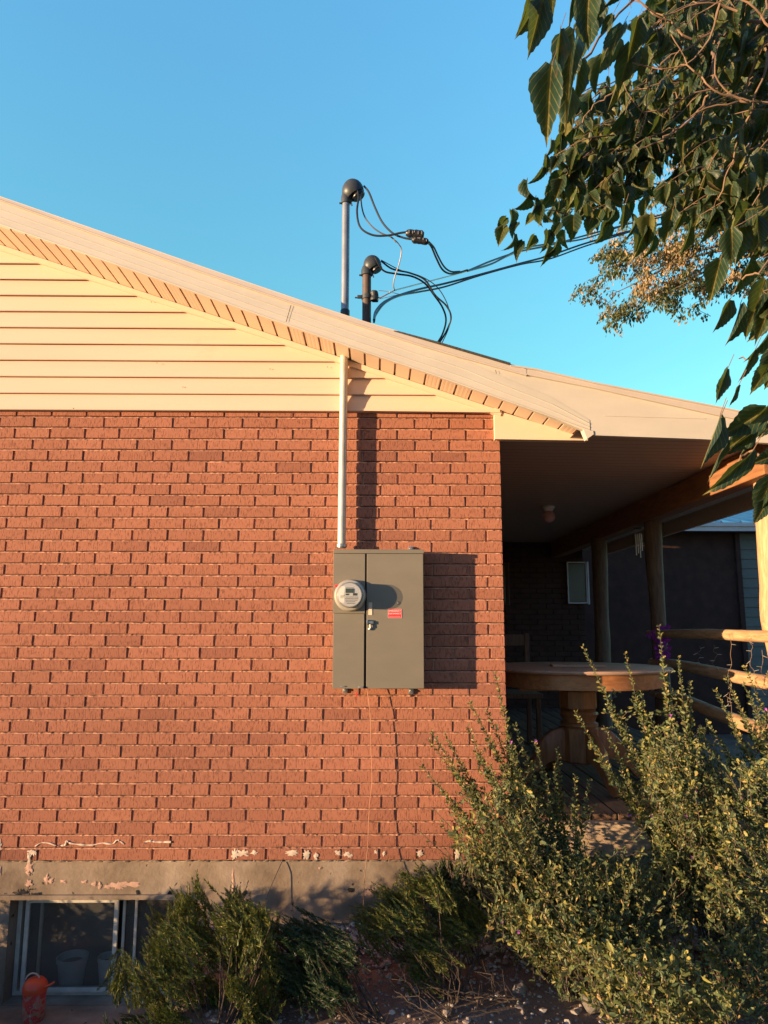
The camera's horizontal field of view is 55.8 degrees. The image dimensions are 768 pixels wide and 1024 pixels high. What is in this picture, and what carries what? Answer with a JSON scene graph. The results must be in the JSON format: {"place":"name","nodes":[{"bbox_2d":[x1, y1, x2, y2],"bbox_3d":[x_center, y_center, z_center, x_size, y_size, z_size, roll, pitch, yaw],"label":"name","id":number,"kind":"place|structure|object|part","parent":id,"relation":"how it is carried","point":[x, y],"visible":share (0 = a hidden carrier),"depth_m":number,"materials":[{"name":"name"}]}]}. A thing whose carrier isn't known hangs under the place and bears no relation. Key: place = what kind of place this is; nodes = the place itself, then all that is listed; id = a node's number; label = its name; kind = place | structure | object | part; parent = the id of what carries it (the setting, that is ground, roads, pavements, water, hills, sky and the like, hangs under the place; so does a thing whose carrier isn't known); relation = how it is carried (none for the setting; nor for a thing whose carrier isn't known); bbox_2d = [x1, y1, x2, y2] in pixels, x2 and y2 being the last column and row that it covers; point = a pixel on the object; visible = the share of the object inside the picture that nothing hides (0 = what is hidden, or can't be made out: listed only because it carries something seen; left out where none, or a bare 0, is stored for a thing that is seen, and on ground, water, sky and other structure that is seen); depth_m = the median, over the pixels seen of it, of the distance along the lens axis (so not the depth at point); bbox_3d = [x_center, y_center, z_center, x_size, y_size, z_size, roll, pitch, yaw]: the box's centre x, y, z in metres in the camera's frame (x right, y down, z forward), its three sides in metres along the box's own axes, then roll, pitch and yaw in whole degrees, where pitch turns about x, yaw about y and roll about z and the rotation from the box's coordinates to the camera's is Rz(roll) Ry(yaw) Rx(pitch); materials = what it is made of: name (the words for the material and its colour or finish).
{"place":"outdoors","nodes":[
{"label":"outdoors","id":0,"kind":"place"},
{"bbox_2d":[0,0,767,410],"label":"sky","id":1,"kind":"structure","parent":0,"point":[226,137],"materials":[{"name":"blue"}]},
{"bbox_2d":[174,734,767,1023],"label":"ground","id":2,"kind":"structure","parent":0,"point":[584,1016],"depth_m":3.25,"materials":[{"name":"soil"}]},
{"bbox_2d":[100,1012,154,1023],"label":"juniper shrub","id":3,"kind":"object","parent":2,"relation":"on","point":[123,1022],"visible":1,"depth_m":2.93,"materials":[{"name":"green plant"}]},
{"bbox_2d":[96,869,286,1023],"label":"juniper shrub","id":4,"kind":"object","parent":2,"relation":"on","point":[241,929],"visible":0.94,"depth_m":3.06,"materials":[{"name":"green plant"}]},
{"bbox_2d":[0,196,593,1023],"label":"brick house","id":5,"kind":"structure","parent":2,"relation":"on","point":[176,710],"depth_m":4.09,"materials":[{"name":"brick"}]},
{"bbox_2d":[22,972,54,1023],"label":"water jug","id":6,"kind":"object","parent":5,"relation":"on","point":[34,990],"visible":1,"depth_m":3.62,"materials":[{"name":"red plastic"}]},
{"bbox_2d":[56,949,88,985],"bbox_3d":[-1.725,2.535,4.004,0.167,0.155,0.167,0,-9,-1],"label":"flower pot","id":7,"kind":"object","parent":5,"relation":"on","point":[71,966],"visible":0.97,"depth_m":3.96,"materials":[{"name":"plastic"}]},
{"bbox_2d":[0,900,175,1023],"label":"window","id":8,"kind":"structure","parent":5,"relation":"in","point":[8,1014],"depth_m":3.87,"materials":[{"name":"metal"}]},
{"bbox_2d":[97,951,119,985],"bbox_3d":[-1.525,2.535,4.007,0.118,0.155,0.118,0,-9,-1],"label":"flower pot","id":9,"kind":"object","parent":5,"relation":"on","point":[103,962],"visible":0.65,"depth_m":3.96,"materials":[{"name":"plastic"}]},
{"bbox_2d":[336,178,364,547],"bbox_3d":[-0.196,-0.919,4.277,0.155,2.273,0.116,0,-9,-1],"label":"conduit mast","id":10,"kind":"object","parent":5,"relation":"attached to","point":[351,187],"visible":0.88,"depth_m":4.24,"materials":[{"name":"metal"}]},
{"bbox_2d":[356,185,411,242],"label":"mast leads","id":11,"kind":"object","parent":10,"relation":"attached to","point":[384,225],"visible":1,"depth_m":4.35,"materials":[{"name":"black rubber"}]},
{"bbox_2d":[393,242,401,289],"bbox_3d":[0.082,-1.496,4.396,0.053,0.241,0.174,0,-9,-1],"label":"splice tail","id":12,"kind":"object","parent":11,"relation":"hanging from","point":[398,265],"visible":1,"depth_m":4.40},
{"bbox_2d":[406,229,428,244],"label":"splice connectors","id":13,"kind":"object","parent":11,"relation":"attached to","point":[416,236],"visible":1,"depth_m":4.29,"materials":[{"name":"black"}]},
{"bbox_2d":[355,255,381,322],"bbox_3d":[-0.096,-1.308,4.522,0.171,0.625,0.098,0,-9,-1],"label":"old service mast","id":14,"kind":"object","parent":5,"relation":"on","point":[369,269],"visible":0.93,"depth_m":4.51,"materials":[{"name":"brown metal"}]},
{"bbox_2d":[378,290,401,298],"bbox_3d":[0.040,-1.350,4.503,0.151,0.075,0.013,2,-9,-10],"label":"drop clamp wire","id":15,"kind":"object","parent":14,"relation":"attached to","point":[388,293],"visible":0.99,"depth_m":4.50,"materials":[{"name":"metal"}]},
{"bbox_2d":[395,214,661,290],"bbox_3d":[1.997,-2.506,6.472,5.210,2.848,0.885,7,-11,-37],"label":"service drop","id":16,"kind":"object","parent":15,"relation":"attached to","point":[482,265],"visible":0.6,"depth_m":5.48,"materials":[{"name":"rubber"}]},
{"bbox_2d":[428,241,467,274],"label":"leads","id":17,"kind":"object","parent":16,"relation":"hanging from","point":[430,244],"visible":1,"depth_m":4.46,"materials":[{"name":"black rubber"}]},
{"bbox_2d":[374,256,451,342],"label":"old mast loops","id":18,"kind":"object","parent":14,"relation":"attached to","point":[438,299],"visible":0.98,"depth_m":4.55,"materials":[{"name":"black rubber"}]},
{"bbox_2d":[373,221,685,322],"bbox_3d":[1.903,-2.263,6.437,5.261,2.795,0.757,6,-11,-34],"label":"service drop","id":19,"kind":"object","parent":14,"relation":"attached to","point":[380,306],"visible":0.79,"depth_m":6.03,"materials":[{"name":"black rubber"}]},
{"bbox_2d":[332,547,423,696],"bbox_3d":[-0.030,0.596,4.023,0.502,0.826,0.149,0,-9,-1],"label":"electrical cabinet","id":20,"kind":"object","parent":5,"relation":"attached to","point":[378,639],"visible":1,"depth_m":3.97,"materials":[{"name":"grey metal"}]},
{"bbox_2d":[334,579,365,611],"bbox_3d":[-0.185,0.451,3.938,0.177,0.177,0.102,0,-9,-1],"label":"electric meter","id":21,"kind":"object","parent":20,"relation":"attached to","point":[349,595],"visible":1,"depth_m":3.91,"materials":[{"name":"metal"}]},
{"bbox_2d":[363,691,371,903],"bbox_3d":[-0.091,1.534,3.864,0.038,1.168,0.072,-3,-9,16],"label":"copper ground wire","id":22,"kind":"object","parent":20,"relation":"hanging from","point":[369,801],"visible":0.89,"depth_m":3.88,"materials":[{"name":"brown metal"}]},
{"bbox_3d":[0.061,0.593,3.975,0.312,0.730,0.013,0,-9,-1],"label":"door","id":23,"kind":"part","parent":20,"relation":"part of","materials":[{"name":"grey metal"}]},
{"bbox_2d":[502,509,767,734],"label":"back wing","id":24,"kind":"structure","parent":5,"relation":"attached to","point":[711,576],"depth_m":11.19,"materials":[{"name":"brown brick"}]},
{"bbox_2d":[502,562,509,605],"bbox_3d":[1.496,0.924,9.296,0.221,0.552,0.050,0,-9,-1],"label":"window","id":25,"kind":"structure","parent":24,"relation":"in","point":[506,580],"depth_m":9.29,"materials":[{"name":"black glass"}]},
{"bbox_2d":[566,561,589,603],"bbox_3d":[2.491,0.909,9.309,0.275,0.547,0.050,0,-9,-1],"label":"window","id":26,"kind":"structure","parent":24,"relation":"in","point":[578,579],"depth_m":9.31,"materials":[{"name":"grey glass"}]},
{"bbox_2d":[263,904,379,1023],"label":"juniper shrub","id":27,"kind":"object","parent":2,"relation":"on","point":[327,951],"visible":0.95,"depth_m":3.07,"materials":[{"name":"green plant"}]},
{"bbox_2d":[272,952,388,1023],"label":"bare branches","id":28,"kind":"object","parent":2,"relation":"on","point":[373,1019],"visible":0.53,"depth_m":3.10,"materials":[{"name":"brown wood"}]},
{"bbox_2d":[345,855,501,1003],"bbox_3d":[0.186,1.883,3.362,0.724,0.665,0.522,0,-9,-1],"label":"juniper shrub","id":29,"kind":"object","parent":2,"relation":"on","point":[455,930],"visible":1,"depth_m":3.25,"materials":[{"name":"green plant"}]},
{"bbox_2d":[365,900,483,997],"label":"bare branches","id":30,"kind":"object","parent":2,"relation":"on","point":[462,986],"visible":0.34,"depth_m":3.33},
{"bbox_2d":[377,952,517,1023],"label":"bare branches","id":31,"kind":"object","parent":2,"relation":"on","point":[509,999],"visible":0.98,"depth_m":3.11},
{"bbox_2d":[431,854,505,965],"bbox_3d":[0.420,1.986,3.646,0.418,0.585,0.301,7,-11,-36],"label":"juniper shrub","id":32,"kind":"object","parent":2,"relation":"on","point":[457,879],"visible":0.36,"depth_m":3.60,"materials":[{"name":"green plant"}]},
{"bbox_2d":[406,806,553,980],"bbox_3d":[0.496,1.839,3.533,0.776,0.764,0.099,-1,-9,7],"label":"sage shrub","id":33,"kind":"object","parent":2,"relation":"on","point":[495,905],"visible":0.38,"depth_m":3.57,"materials":[{"name":"green plant"}]},
{"bbox_2d":[512,982,527,994],"bbox_3d":[0.620,2.172,3.302,0.068,0.054,0.068,-3,-10,20],"label":"rock","id":34,"kind":"object","parent":2,"relation":"on","point":[520,987],"visible":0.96,"depth_m":3.28,"materials":[{"name":"grey stone"}]},
{"bbox_2d":[419,672,707,1001],"bbox_3d":[0.863,1.548,3.408,1.388,1.556,0.829,0,-9,-1],"label":"sage shrub","id":35,"kind":"object","parent":2,"relation":"on","point":[534,874],"visible":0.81,"depth_m":3.31,"materials":[{"name":"green plant"}]},
{"bbox_2d":[581,992,607,1013],"bbox_3d":[0.922,2.145,3.173,0.117,0.081,0.117,0,-9,-1],"label":"rock","id":36,"kind":"object","parent":2,"relation":"on","point":[590,1010],"visible":0.3,"depth_m":3.13,"materials":[{"name":"beige stone"}]},
{"bbox_2d":[460,358,767,914],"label":"covered porch","id":37,"kind":"object","parent":2,"relation":"on","point":[636,460],"visible":0.62,"depth_m":5.06,"materials":[{"name":"paint"}]},
{"bbox_2d":[504,633,542,743],"bbox_3d":[1.075,1.522,6.215,0.480,0.949,0.440,0,-9,-1],"label":"porch chair","id":38,"kind":"object","parent":37,"relation":"on","point":[517,640],"visible":0.3,"depth_m":6.32,"materials":[{"name":"brown wood"}]},
{"bbox_2d":[542,506,554,522],"bbox_3d":[1.502,0.023,6.610,0.115,0.148,0.115,0,-9,-1],"label":"ceiling light","id":39,"kind":"object","parent":37,"relation":"attached to","point":[548,515],"visible":1,"depth_m":6.57,"materials":[{"name":"glass"}]},
{"bbox_2d":[505,662,672,796],"bbox_3d":[1.296,1.404,4.819,1.212,0.744,1.212,0,-9,-1],"label":"pedestal table","id":40,"kind":"object","parent":37,"relation":"on","point":[576,688],"visible":0.81,"depth_m":4.68,"materials":[{"name":"brown wood"}]},
{"bbox_2d":[550,663,605,666],"bbox_3d":[1.287,1.021,4.829,0.340,0.014,0.220,-1,-9,7],"label":"wooden board","id":41,"kind":"object","parent":40,"relation":"on","point":[573,665],"visible":1,"depth_m":4.74,"materials":[{"name":"brown wood"}]},
{"bbox_2d":[634,527,642,557],"bbox_3d":[2.216,0.229,6.311,0.070,0.340,0.070,0,-9,-1],"label":"wind chime","id":42,"kind":"object","parent":37,"relation":"hanging from","point":[638,545],"visible":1,"depth_m":6.30,"materials":[{"name":"metal"}]},
{"bbox_2d":[646,624,671,664],"bbox_3d":[2.244,1.087,5.905,0.210,0.345,0.066,0,-9,-1],"label":"flower garland","id":43,"kind":"object","parent":37,"relation":"attached to","point":[664,643],"visible":0.64,"depth_m":5.91,"materials":[{"name":"purple fabric"}]},
{"bbox_2d":[646,629,767,737],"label":"log railing","id":44,"kind":"object","parent":37,"relation":"attached to","point":[710,710],"visible":0.82,"depth_m":4.92,"materials":[{"name":"brown wood"}]},
{"bbox_2d":[654,635,766,734],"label":"string lights","id":45,"kind":"object","parent":44,"relation":"hanging from","point":[729,669],"visible":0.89,"depth_m":4.59,"materials":[{"name":"plastic wire"},{"name":"glass"},{"name":"metal"}]},
{"bbox_2d":[494,0,767,524],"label":"mulberry tree","id":46,"kind":"object","parent":2,"relation":"on","point":[713,54],"visible":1,"depth_m":2.71,"materials":[{"name":"green plant"}]},
{"bbox_2d":[517,892,756,1023],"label":"sage shrub","id":47,"kind":"object","parent":2,"relation":"on","point":[675,984],"visible":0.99,"depth_m":2.83,"materials":[{"name":"green plant"}]},
{"bbox_2d":[568,128,767,336],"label":"autumn tree","id":48,"kind":"object","parent":2,"relation":"on","point":[672,258],"visible":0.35,"depth_m":15.22,"materials":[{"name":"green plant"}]},
{"bbox_2d":[691,665,767,1023],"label":"sage shrub","id":49,"kind":"object","parent":2,"relation":"on","point":[752,817],"visible":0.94,"depth_m":3.19,"materials":[{"name":"green plant"}]},
{"bbox_2d":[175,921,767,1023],"bbox_3d":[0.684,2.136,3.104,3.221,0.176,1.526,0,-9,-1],"label":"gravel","id":50,"kind":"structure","parent":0,"point":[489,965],"depth_m":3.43,"materials":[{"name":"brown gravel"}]},
{"bbox_2d":[573,624,764,990],"bbox_3d":[1.403,1.388,3.550,0.846,1.661,0.814,0,-9,-1],"label":"sage shrub","id":51,"kind":"object","parent":50,"relation":"on","point":[679,801],"visible":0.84,"depth_m":3.48,"materials":[{"name":"green plant"}]}
]}

